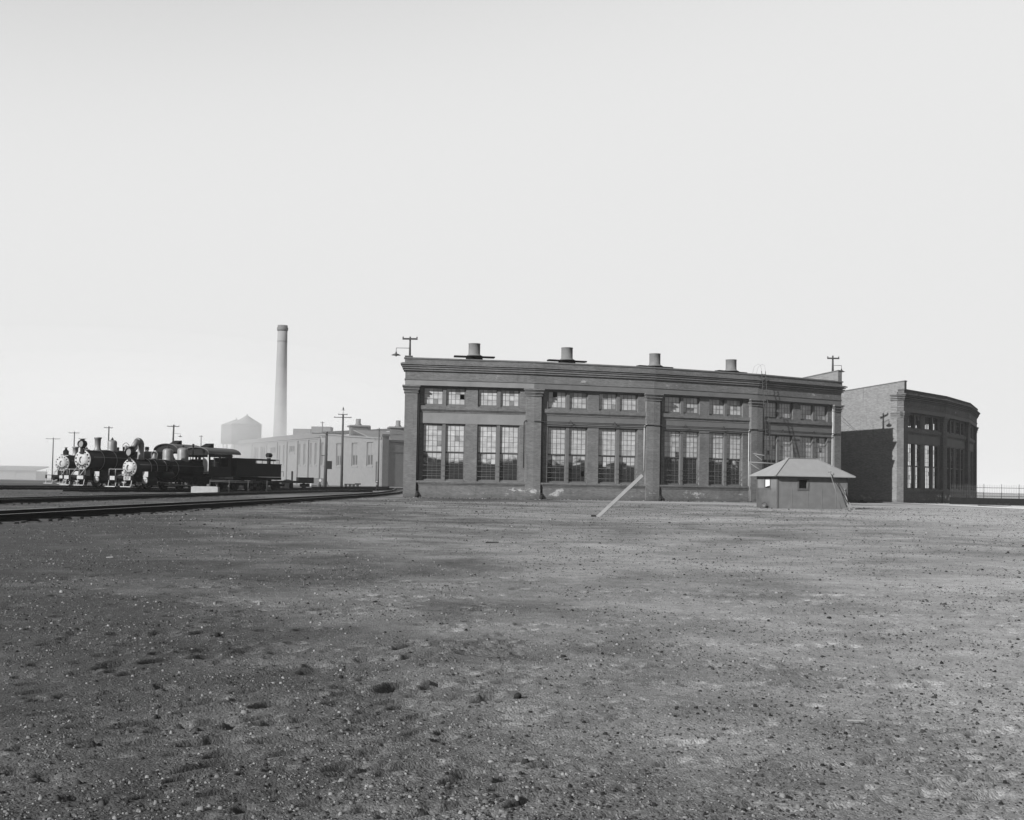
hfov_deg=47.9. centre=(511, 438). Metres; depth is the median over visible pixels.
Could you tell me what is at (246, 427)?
water tank
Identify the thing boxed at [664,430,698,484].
window
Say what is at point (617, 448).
window
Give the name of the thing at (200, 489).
stone slab
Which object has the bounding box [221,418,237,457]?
water tank
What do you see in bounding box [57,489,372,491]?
railway track
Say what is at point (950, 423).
window
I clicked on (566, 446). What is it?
window
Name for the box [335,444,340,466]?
window
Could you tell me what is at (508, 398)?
window
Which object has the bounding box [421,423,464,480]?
window
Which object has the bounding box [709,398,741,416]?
window
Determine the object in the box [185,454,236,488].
tender
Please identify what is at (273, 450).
window
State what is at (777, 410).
window
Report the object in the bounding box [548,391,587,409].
window
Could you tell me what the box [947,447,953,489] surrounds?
window
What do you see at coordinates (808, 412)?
window
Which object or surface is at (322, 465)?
window
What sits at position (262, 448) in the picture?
window
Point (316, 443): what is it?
window
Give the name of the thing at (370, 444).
window
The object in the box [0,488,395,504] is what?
railway track
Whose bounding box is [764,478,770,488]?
window
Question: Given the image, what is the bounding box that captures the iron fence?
[951,484,1023,498]
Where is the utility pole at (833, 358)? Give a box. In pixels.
[827,356,844,371]
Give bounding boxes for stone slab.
[191,486,219,492]
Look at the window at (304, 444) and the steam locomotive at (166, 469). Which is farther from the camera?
the window at (304, 444)
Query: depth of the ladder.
90.49 m
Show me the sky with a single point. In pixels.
(783, 186)
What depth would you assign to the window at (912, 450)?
104.26 m
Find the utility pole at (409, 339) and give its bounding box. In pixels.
[392,337,417,355]
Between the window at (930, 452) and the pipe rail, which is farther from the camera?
the window at (930, 452)
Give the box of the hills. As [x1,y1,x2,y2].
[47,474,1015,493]
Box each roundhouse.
[401,343,847,501]
[841,380,979,502]
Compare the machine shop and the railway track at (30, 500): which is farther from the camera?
the machine shop
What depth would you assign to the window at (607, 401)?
86.86 m
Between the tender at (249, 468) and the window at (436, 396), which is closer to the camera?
the window at (436, 396)
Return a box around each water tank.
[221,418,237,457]
[231,414,261,457]
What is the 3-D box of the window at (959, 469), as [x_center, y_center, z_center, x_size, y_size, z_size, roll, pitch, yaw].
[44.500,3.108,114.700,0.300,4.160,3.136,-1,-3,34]
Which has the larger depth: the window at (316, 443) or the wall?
the window at (316, 443)
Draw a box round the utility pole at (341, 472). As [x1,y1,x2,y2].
[334,407,351,486]
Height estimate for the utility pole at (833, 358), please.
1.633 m
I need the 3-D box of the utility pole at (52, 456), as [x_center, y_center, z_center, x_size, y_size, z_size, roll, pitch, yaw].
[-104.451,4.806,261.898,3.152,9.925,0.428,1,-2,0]
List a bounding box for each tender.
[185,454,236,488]
[211,453,283,490]
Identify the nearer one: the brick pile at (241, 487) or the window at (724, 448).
the window at (724, 448)
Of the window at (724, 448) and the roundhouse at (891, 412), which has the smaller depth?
the window at (724, 448)
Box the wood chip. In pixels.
[847,719,864,721]
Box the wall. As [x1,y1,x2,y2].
[950,497,1023,505]
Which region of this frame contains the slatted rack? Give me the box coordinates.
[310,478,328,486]
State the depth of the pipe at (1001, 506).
87.23 m
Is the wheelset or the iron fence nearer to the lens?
the iron fence
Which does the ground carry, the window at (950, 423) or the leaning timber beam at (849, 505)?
the leaning timber beam at (849, 505)
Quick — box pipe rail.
[210,480,265,482]
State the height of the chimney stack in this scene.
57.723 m
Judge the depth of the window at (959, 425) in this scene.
114.74 m
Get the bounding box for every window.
[254,447,257,462]
[261,447,264,463]
[271,447,275,454]
[289,446,294,453]
[298,444,300,465]
[302,444,305,465]
[314,443,316,465]
[320,443,323,466]
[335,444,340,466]
[350,443,357,466]
[365,442,372,466]
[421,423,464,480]
[423,387,465,405]
[476,425,518,481]
[478,389,519,407]
[547,426,586,482]
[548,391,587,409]
[598,428,636,483]
[599,393,636,411]
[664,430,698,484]
[665,396,698,414]
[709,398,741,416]
[709,432,741,485]
[764,434,790,468]
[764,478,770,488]
[765,401,791,419]
[797,479,808,490]
[800,436,825,462]
[801,404,825,421]
[908,414,920,429]
[908,443,920,489]
[925,416,937,431]
[925,445,937,489]
[947,420,953,433]
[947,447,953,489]
[956,421,962,435]
[956,448,962,489]
[970,452,972,490]
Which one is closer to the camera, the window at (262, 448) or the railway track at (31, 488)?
the railway track at (31, 488)
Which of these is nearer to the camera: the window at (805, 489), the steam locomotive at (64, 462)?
the window at (805, 489)
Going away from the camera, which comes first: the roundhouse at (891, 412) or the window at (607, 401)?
the window at (607, 401)
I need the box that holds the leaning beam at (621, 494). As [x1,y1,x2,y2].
[596,474,643,516]
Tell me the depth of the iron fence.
103.51 m
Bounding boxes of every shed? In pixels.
[0,466,48,479]
[749,458,855,508]
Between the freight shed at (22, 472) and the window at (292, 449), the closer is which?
the window at (292, 449)
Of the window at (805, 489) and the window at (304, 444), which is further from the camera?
the window at (304, 444)
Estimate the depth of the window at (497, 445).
84.58 m
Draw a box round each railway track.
[0,485,187,487]
[0,487,297,489]
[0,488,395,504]
[0,489,402,524]
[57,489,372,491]
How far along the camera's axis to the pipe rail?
91.34 m
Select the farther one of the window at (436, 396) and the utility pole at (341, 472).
the utility pole at (341, 472)
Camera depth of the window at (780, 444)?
92.62 m
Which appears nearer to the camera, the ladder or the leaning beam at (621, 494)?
the leaning beam at (621, 494)
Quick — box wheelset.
[282,479,290,488]
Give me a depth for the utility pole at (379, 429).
261.91 m
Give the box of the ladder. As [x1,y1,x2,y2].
[753,364,771,462]
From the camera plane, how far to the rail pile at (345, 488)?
127.05 m
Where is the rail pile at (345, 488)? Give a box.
[298,487,393,490]
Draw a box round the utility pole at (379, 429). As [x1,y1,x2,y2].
[377,428,380,486]
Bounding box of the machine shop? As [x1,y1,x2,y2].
[237,419,403,486]
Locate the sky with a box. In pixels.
[0,0,1023,492]
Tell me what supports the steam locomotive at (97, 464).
on the railway track at (31, 488)
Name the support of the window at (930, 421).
in the roundhouse at (891, 412)
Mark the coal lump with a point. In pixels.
(517, 695)
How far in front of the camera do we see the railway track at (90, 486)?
114.44 m
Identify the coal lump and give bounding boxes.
[513,692,521,698]
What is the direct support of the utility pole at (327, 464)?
on the ground
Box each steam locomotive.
[45,447,118,485]
[59,437,200,488]
[105,438,240,490]
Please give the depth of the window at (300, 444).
315.48 m
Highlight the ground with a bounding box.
[0,478,1023,819]
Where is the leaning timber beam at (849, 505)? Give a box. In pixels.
[831,474,852,508]
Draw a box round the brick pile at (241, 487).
[237,476,270,490]
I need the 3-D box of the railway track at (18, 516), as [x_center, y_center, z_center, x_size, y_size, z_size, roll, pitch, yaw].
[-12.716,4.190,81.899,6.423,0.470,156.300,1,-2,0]
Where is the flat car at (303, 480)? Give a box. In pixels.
[271,471,313,488]
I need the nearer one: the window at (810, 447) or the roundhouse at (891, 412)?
the window at (810, 447)
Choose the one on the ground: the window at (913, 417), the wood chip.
the wood chip
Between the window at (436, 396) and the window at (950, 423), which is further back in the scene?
the window at (950, 423)
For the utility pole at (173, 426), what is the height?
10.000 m
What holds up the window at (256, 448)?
in the machine shop
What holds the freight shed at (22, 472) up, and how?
on the ground
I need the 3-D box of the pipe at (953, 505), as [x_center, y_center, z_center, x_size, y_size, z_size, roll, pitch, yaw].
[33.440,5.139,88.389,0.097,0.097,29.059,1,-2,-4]
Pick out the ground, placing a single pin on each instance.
(120, 662)
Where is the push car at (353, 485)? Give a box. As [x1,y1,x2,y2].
[344,483,360,486]
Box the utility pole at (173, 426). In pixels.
[167,425,181,482]
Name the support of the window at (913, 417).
in the roundhouse at (891, 412)
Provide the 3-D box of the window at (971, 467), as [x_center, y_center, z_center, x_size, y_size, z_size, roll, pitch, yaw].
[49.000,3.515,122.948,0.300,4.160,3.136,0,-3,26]
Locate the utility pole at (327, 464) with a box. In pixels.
[312,432,340,486]
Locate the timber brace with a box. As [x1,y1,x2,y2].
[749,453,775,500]
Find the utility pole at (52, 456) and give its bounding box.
[46,438,59,480]
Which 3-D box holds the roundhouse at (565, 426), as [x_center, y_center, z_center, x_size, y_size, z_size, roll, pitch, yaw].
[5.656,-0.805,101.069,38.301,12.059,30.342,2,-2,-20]
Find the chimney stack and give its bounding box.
[273,325,287,436]
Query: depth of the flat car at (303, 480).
128.00 m
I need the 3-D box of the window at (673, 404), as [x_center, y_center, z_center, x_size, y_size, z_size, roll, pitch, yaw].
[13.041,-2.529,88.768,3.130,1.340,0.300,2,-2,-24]
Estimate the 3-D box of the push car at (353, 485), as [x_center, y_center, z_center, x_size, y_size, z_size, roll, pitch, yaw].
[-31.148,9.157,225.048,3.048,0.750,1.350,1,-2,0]
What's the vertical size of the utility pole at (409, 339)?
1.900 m

